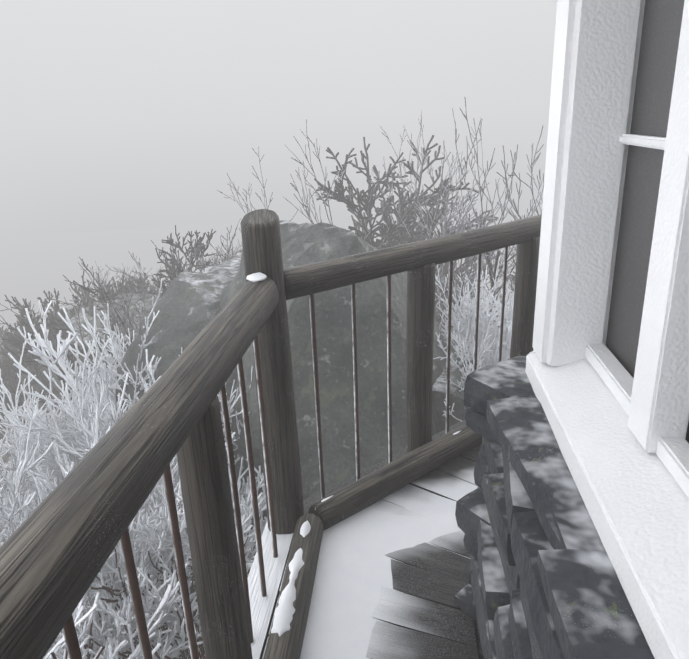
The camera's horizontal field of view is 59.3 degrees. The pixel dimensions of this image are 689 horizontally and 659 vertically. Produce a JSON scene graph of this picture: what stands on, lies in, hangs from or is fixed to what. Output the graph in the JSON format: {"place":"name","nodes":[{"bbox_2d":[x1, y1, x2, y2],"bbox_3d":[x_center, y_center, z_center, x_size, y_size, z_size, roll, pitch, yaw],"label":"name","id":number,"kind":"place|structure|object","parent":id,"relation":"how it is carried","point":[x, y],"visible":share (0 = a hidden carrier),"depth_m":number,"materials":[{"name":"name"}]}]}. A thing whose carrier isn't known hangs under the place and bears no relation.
{"place":"outdoors","nodes":[
{"label":"outdoors","id":0,"kind":"place"},
{"bbox_2d":[0,202,542,642],"bbox_3d":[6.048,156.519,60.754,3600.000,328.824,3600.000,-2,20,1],"label":"terrain","id":1,"kind":"structure","parent":0,"point":[33,268],"depth_m":1296.75,"materials":[{"name":"white snow"}]},
{"bbox_2d":[0,406,12,437],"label":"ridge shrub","id":2,"kind":"object","parent":1,"relation":"on","point":[4,427],"visible":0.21,"depth_m":18.09,"materials":[{"name":"grey plant"}]},
{"bbox_2d":[0,325,28,404],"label":"shrub","id":3,"kind":"object","parent":1,"relation":"on","point":[2,331],"visible":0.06,"depth_m":18.07,"materials":[{"name":"grey plant"}]},
{"bbox_2d":[0,330,38,409],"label":"ridge shrub","id":4,"kind":"object","parent":1,"relation":"on","point":[7,358],"depth_m":18.57,"materials":[{"name":"grey plant"}]},
{"bbox_2d":[0,344,47,443],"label":"ridge shrub","id":5,"kind":"object","parent":1,"relation":"on","point":[10,384],"visible":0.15,"depth_m":16.48,"materials":[{"name":"grey plant"}]},
{"bbox_2d":[0,323,58,427],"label":"shrub","id":6,"kind":"object","parent":1,"relation":"on","point":[8,373],"visible":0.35,"depth_m":14.79,"materials":[{"name":"grey plant"}]},
{"bbox_2d":[1,316,71,386],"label":"ridge shrub","id":7,"kind":"object","parent":1,"relation":"on","point":[26,365],"depth_m":17.01,"materials":[{"name":"grey plant"}]},
{"bbox_2d":[30,463,54,506],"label":"shrub","id":8,"kind":"object","parent":1,"relation":"on","point":[41,477],"depth_m":5.48,"materials":[{"name":"grey plant"}]},
{"bbox_2d":[0,271,92,396],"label":"ridge shrub","id":9,"kind":"object","parent":1,"relation":"on","point":[19,342],"visible":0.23,"depth_m":13.76,"materials":[{"name":"grey plant"}]},
{"bbox_2d":[0,361,116,599],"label":"shrub","id":10,"kind":"object","parent":1,"relation":"on","point":[86,403],"depth_m":5.62,"materials":[{"name":"grey plant"}]},
{"bbox_2d":[0,335,118,520],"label":"shrub","id":11,"kind":"object","parent":1,"relation":"on","point":[43,442],"visible":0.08,"depth_m":6.48,"materials":[{"name":"grey plant"}]},
{"bbox_2d":[0,327,133,486],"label":"shrub","id":12,"kind":"object","parent":1,"relation":"on","point":[25,436],"visible":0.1,"depth_m":6.06,"materials":[{"name":"grey plant"}]},
{"bbox_2d":[0,288,136,421],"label":"shrub","id":13,"kind":"object","parent":1,"relation":"on","point":[52,335],"visible":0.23,"depth_m":7.98,"materials":[{"name":"grey plant"}]},
{"bbox_2d":[50,646,103,658],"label":"bare shrub","id":14,"kind":"object","parent":1,"relation":"on","point":[53,655],"visible":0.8,"depth_m":2.68,"materials":[{"name":"white plant"}]},
{"bbox_2d":[58,336,113,406],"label":"shrub","id":15,"kind":"object","parent":1,"relation":"on","point":[73,360],"visible":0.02,"depth_m":10.93,"materials":[{"name":"grey plant"}]},
{"bbox_2d":[69,284,103,316],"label":"shrub","id":16,"kind":"object","parent":1,"relation":"on","point":[90,294],"depth_m":17.43,"materials":[{"name":"grey plant"}]},
{"bbox_2d":[17,293,160,409],"bbox_3d":[-5.404,0.830,15.588,4.326,5.018,10.417,-18,25,-37],"label":"ridge rock","id":17,"kind":"object","parent":1,"relation":"on","point":[147,303],"visible":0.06,"depth_m":12.30,"materials":[{"name":"grey stone"}]},
{"bbox_2d":[87,619,93,658],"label":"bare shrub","id":18,"kind":"object","parent":1,"relation":"on","point":[90,645],"visible":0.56,"depth_m":3.59,"materials":[{"name":"grey plant"}]},
{"bbox_2d":[38,257,143,365],"bbox_3d":[-3.644,0.464,9.258,1.392,3.219,2.033,-18,25,-38],"label":"shrub","id":19,"kind":"object","parent":1,"relation":"on","point":[114,309],"visible":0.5,"depth_m":9.06,"materials":[{"name":"grey plant"}]},
{"bbox_2d":[0,439,195,644],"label":"shrub","id":20,"kind":"object","parent":1,"relation":"on","point":[32,488],"visible":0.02,"depth_m":5.06,"materials":[{"name":"white plant"}]},
{"bbox_2d":[84,273,120,302],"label":"shrub","id":21,"kind":"object","parent":1,"relation":"on","point":[103,286],"visible":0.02,"depth_m":16.85,"materials":[{"name":"grey plant"}]},
{"bbox_2d":[43,479,179,658],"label":"shrub","id":22,"kind":"object","parent":1,"relation":"on","point":[137,652],"visible":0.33,"depth_m":3.34,"materials":[{"name":"white plant"}]},
{"bbox_2d":[45,303,182,463],"bbox_3d":[-1.952,1.230,6.500,2.184,2.939,2.723,-13,22,-29],"label":"shrub","id":23,"kind":"object","parent":1,"relation":"on","point":[119,355],"visible":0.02,"depth_m":6.18,"materials":[{"name":"grey plant"}]},
{"bbox_2d":[85,265,158,368],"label":"shrub","id":24,"kind":"object","parent":1,"relation":"on","point":[142,321],"visible":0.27,"depth_m":10.82,"materials":[{"name":"grey plant"}]},
{"bbox_2d":[88,261,155,295],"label":"shrub","id":25,"kind":"object","parent":1,"relation":"on","point":[107,277],"visible":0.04,"depth_m":15.94,"materials":[{"name":"grey plant"}]},
{"bbox_2d":[98,272,163,302],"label":"ridge shrub","id":26,"kind":"object","parent":1,"relation":"on","point":[130,285],"visible":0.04,"depth_m":13.61,"materials":[{"name":"grey plant"}]},
{"bbox_2d":[0,457,263,658],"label":"shrub","id":27,"kind":"object","parent":1,"relation":"on","point":[98,636],"visible":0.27,"depth_m":3.91,"materials":[{"name":"white plant"}]},
{"bbox_2d":[0,349,264,658],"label":"shrub","id":28,"kind":"object","parent":1,"relation":"on","point":[22,468],"visible":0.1,"depth_m":4.14,"materials":[{"name":"grey plant"}]},
{"bbox_2d":[0,300,266,658],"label":"shrub","id":29,"kind":"object","parent":1,"relation":"on","point":[96,414],"visible":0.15,"depth_m":4.72,"materials":[{"name":"grey plant"}]},
{"bbox_2d":[106,251,162,302],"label":"shrub","id":30,"kind":"object","parent":1,"relation":"on","point":[139,282],"visible":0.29,"depth_m":12.28,"materials":[{"name":"grey plant"}]},
{"bbox_2d":[20,278,252,584],"bbox_3d":[-1.311,1.338,5.641,2.504,3.420,2.961,6,21,21],"label":"shrub","id":31,"kind":"object","parent":1,"relation":"on","point":[43,475],"depth_m":5.39,"materials":[{"name":"grey plant"}]},
{"bbox_2d":[118,273,157,293],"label":"shrub","id":32,"kind":"object","parent":1,"relation":"on","point":[142,286],"depth_m":13.90,"materials":[{"name":"grey plant"}]},
{"bbox_2d":[92,547,204,658],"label":"bare shrub","id":33,"kind":"object","parent":1,"relation":"on","point":[201,652],"visible":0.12,"depth_m":3.90,"materials":[{"name":"grey plant"}]},
{"bbox_2d":[55,509,254,658],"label":"bare shrub","id":34,"kind":"object","parent":1,"relation":"on","point":[119,594],"visible":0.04,"depth_m":4.06,"materials":[{"name":"grey plant"}]},
{"bbox_2d":[146,278,167,294],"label":"shrub","id":35,"kind":"object","parent":1,"relation":"on","point":[152,289],"depth_m":12.77,"materials":[{"name":"grey plant"}]},
{"bbox_2d":[151,240,212,293],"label":"shrub","id":36,"kind":"object","parent":1,"relation":"on","point":[201,267],"depth_m":7.16,"materials":[{"name":"grey plant"}]},
{"bbox_2d":[143,225,222,312],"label":"shrub","id":37,"kind":"object","parent":1,"relation":"on","point":[169,271],"visible":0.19,"depth_m":11.28,"materials":[{"name":"grey plant"}]},
{"bbox_2d":[159,246,235,282],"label":"shrub","id":38,"kind":"object","parent":1,"relation":"on","point":[187,269],"visible":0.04,"depth_m":8.13,"materials":[{"name":"grey plant"}]},
{"bbox_2d":[199,240,242,265],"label":"shrub","id":39,"kind":"object","parent":1,"relation":"on","point":[216,263],"visible":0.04,"depth_m":11.22,"materials":[{"name":"grey plant"}]},
{"bbox_2d":[217,147,272,213],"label":"shrub","id":40,"kind":"object","parent":1,"relation":"on","point":[235,189],"visible":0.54,"depth_m":9.56,"materials":[{"name":"grey plant"}]},
{"bbox_2d":[207,209,298,265],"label":"shrub","id":41,"kind":"object","parent":1,"relation":"on","point":[230,243],"visible":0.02,"depth_m":8.48,"materials":[{"name":"grey plant"}]},
{"bbox_2d":[115,220,492,642],"bbox_3d":[0.072,1.640,6.360,5.529,5.658,4.754,-2,20,1],"label":"outcrop rock","id":42,"kind":"object","parent":1,"relation":"on","point":[189,306],"visible":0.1,"depth_m":4.94,"materials":[{"name":"grey stone"}]},
{"bbox_2d":[283,119,345,224],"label":"shrub","id":43,"kind":"object","parent":1,"relation":"on","point":[316,192],"visible":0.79,"depth_m":8.05,"materials":[{"name":"grey plant"}]},
{"bbox_2d":[314,135,480,329],"bbox_3d":[0.955,-1.188,11.844,3.556,4.954,3.158,1,20,10],"label":"slope tree","id":44,"kind":"object","parent":1,"relation":"on","point":[389,232],"visible":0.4,"depth_m":11.30,"materials":[{"name":"grey plant"}]},
{"bbox_2d":[369,111,434,243],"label":"shrub","id":45,"kind":"object","parent":1,"relation":"on","point":[416,208],"visible":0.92,"depth_m":10.27,"materials":[{"name":"grey plant"}]},
{"bbox_2d":[394,118,467,326],"bbox_3d":[2.127,-1.806,12.559,1.955,4.959,1.327,-19,25,-39],"label":"shrub","id":46,"kind":"object","parent":1,"relation":"on","point":[446,263],"visible":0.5,"depth_m":12.10,"materials":[{"name":"grey plant"}]},
{"bbox_2d":[372,181,499,321],"bbox_3d":[1.633,-0.738,13.328,3.722,4.887,3.022,-1,20,5],"label":"slope tree","id":47,"kind":"object","parent":1,"relation":"on","point":[468,262],"visible":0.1,"depth_m":12.80,"materials":[{"name":"grey plant"}]},
{"bbox_2d":[415,140,480,280],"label":"shrub","id":48,"kind":"object","parent":1,"relation":"on","point":[445,214],"visible":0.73,"depth_m":6.89,"materials":[{"name":"grey plant"}]},
{"bbox_2d":[418,214,493,332],"bbox_3d":[2.126,-0.668,14.137,3.120,4.159,2.433,1,20,8],"label":"slope tree","id":49,"kind":"object","parent":1,"relation":"on","point":[439,312],"visible":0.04,"depth_m":13.83,"materials":[{"name":"grey plant"}]},
{"bbox_2d":[414,172,515,331],"bbox_3d":[1.766,-0.467,9.104,1.617,3.554,2.469,-6,20,-9],"label":"shrub","id":50,"kind":"object","parent":1,"relation":"on","point":[474,266],"visible":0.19,"depth_m":8.73,"materials":[{"name":"grey plant"}]},
{"bbox_2d":[436,176,506,329],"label":"shrub","id":51,"kind":"object","parent":1,"relation":"on","point":[459,271],"visible":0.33,"depth_m":6.30,"materials":[{"name":"grey plant"}]},
{"bbox_2d":[433,285,513,421],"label":"shrub","id":52,"kind":"object","parent":1,"relation":"on","point":[464,348],"visible":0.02,"depth_m":5.35,"materials":[{"name":"grey plant"}]},
{"bbox_2d":[435,256,513,367],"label":"shrub","id":53,"kind":"object","parent":1,"relation":"on","point":[467,312],"visible":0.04,"depth_m":6.12,"materials":[{"name":"grey plant"}]},
{"bbox_2d":[437,273,533,365],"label":"bush","id":54,"kind":"object","parent":1,"relation":"on","point":[509,307],"depth_m":5.94,"materials":[{"name":"grey plant"}]},
{"bbox_2d":[440,99,541,327],"bbox_3d":[2.102,-0.737,8.573,1.631,4.810,1.189,7,22,25],"label":"bush","id":55,"kind":"object","parent":1,"relation":"on","point":[503,217],"visible":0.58,"depth_m":8.41,"materials":[{"name":"grey plant"}]},
{"bbox_2d":[448,192,540,355],"bbox_3d":[2.345,-0.173,8.171,1.940,3.325,1.809,11,23,32],"label":"bush","id":56,"kind":"object","parent":1,"relation":"on","point":[507,277],"visible":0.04,"depth_m":8.13,"materials":[{"name":"grey plant"}]},
{"bbox_2d":[450,120,543,321],"bbox_3d":[2.086,-0.547,7.502,1.541,3.952,0.918,0,20,6],"label":"bush","id":57,"kind":"object","parent":1,"relation":"on","point":[498,251],"visible":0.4,"depth_m":7.32,"materials":[{"name":"grey plant"}]},
{"bbox_2d":[497,125,543,219],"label":"bush","id":58,"kind":"object","parent":1,"relation":"on","point":[512,175],"visible":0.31,"depth_m":8.01,"materials":[{"name":"grey plant"}]},
{"bbox_2d":[513,166,542,219],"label":"bush","id":59,"kind":"object","parent":1,"relation":"on","point":[531,208],"visible":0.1,"depth_m":6.62,"materials":[{"name":"grey plant"}]},
{"bbox_2d":[0,0,556,235],"label":"sky","id":60,"kind":"structure","parent":0,"point":[115,114],"materials":[{"name":"grey"}]},
{"bbox_2d":[247,420,482,658],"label":"deck boards","id":61,"kind":"object","parent":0,"point":[426,615],"visible":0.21,"depth_m":2.17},
{"bbox_2d":[454,356,654,658],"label":"tower wall","id":62,"kind":"structure","parent":0,"point":[532,589],"depth_m":1.34,"materials":[{"name":"grey stone"}]},
{"bbox_2d":[532,0,644,365],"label":"tower corner pilasters","id":63,"kind":"object","parent":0,"point":[595,60],"visible":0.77,"depth_m":1.48,"materials":[{"name":"white paint"}]},
{"bbox_2d":[525,0,688,658],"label":"tower window frames","id":64,"kind":"structure","parent":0,"point":[619,431],"depth_m":1.10,"materials":[{"name":"white wood"}]},
{"bbox_2d":[606,0,688,442],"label":"tower window glass","id":65,"kind":"object","parent":64,"relation":"in","point":[661,30],"depth_m":1.37,"materials":[{"name":"grey glass"}]},
{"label":"deck","id":66,"kind":"structure","parent":0,"visible":0},
{"bbox_2d":[0,209,541,658],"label":"railing logs","id":67,"kind":"object","parent":66,"relation":"on","point":[58,546],"visible":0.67,"depth_m":1.60,"materials":[{"name":"brown wood"}]},
{"bbox_2d":[62,247,507,658],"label":"balusters","id":68,"kind":"object","parent":67,"relation":"attached to","point":[71,640],"visible":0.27,"depth_m":2.00,"materials":[{"name":"brown metal"}]},
{"bbox_2d":[246,272,459,636],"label":"railing snow","id":69,"kind":"structure","parent":67,"relation":"on","point":[284,613],"depth_m":1.98,"materials":[{"name":"white snow"}]},
{"bbox_2d":[300,485,467,658],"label":"deck snow","id":70,"kind":"structure","parent":66,"relation":"on","point":[353,575],"depth_m":2.22,"materials":[{"name":"white snow"}]}
]}

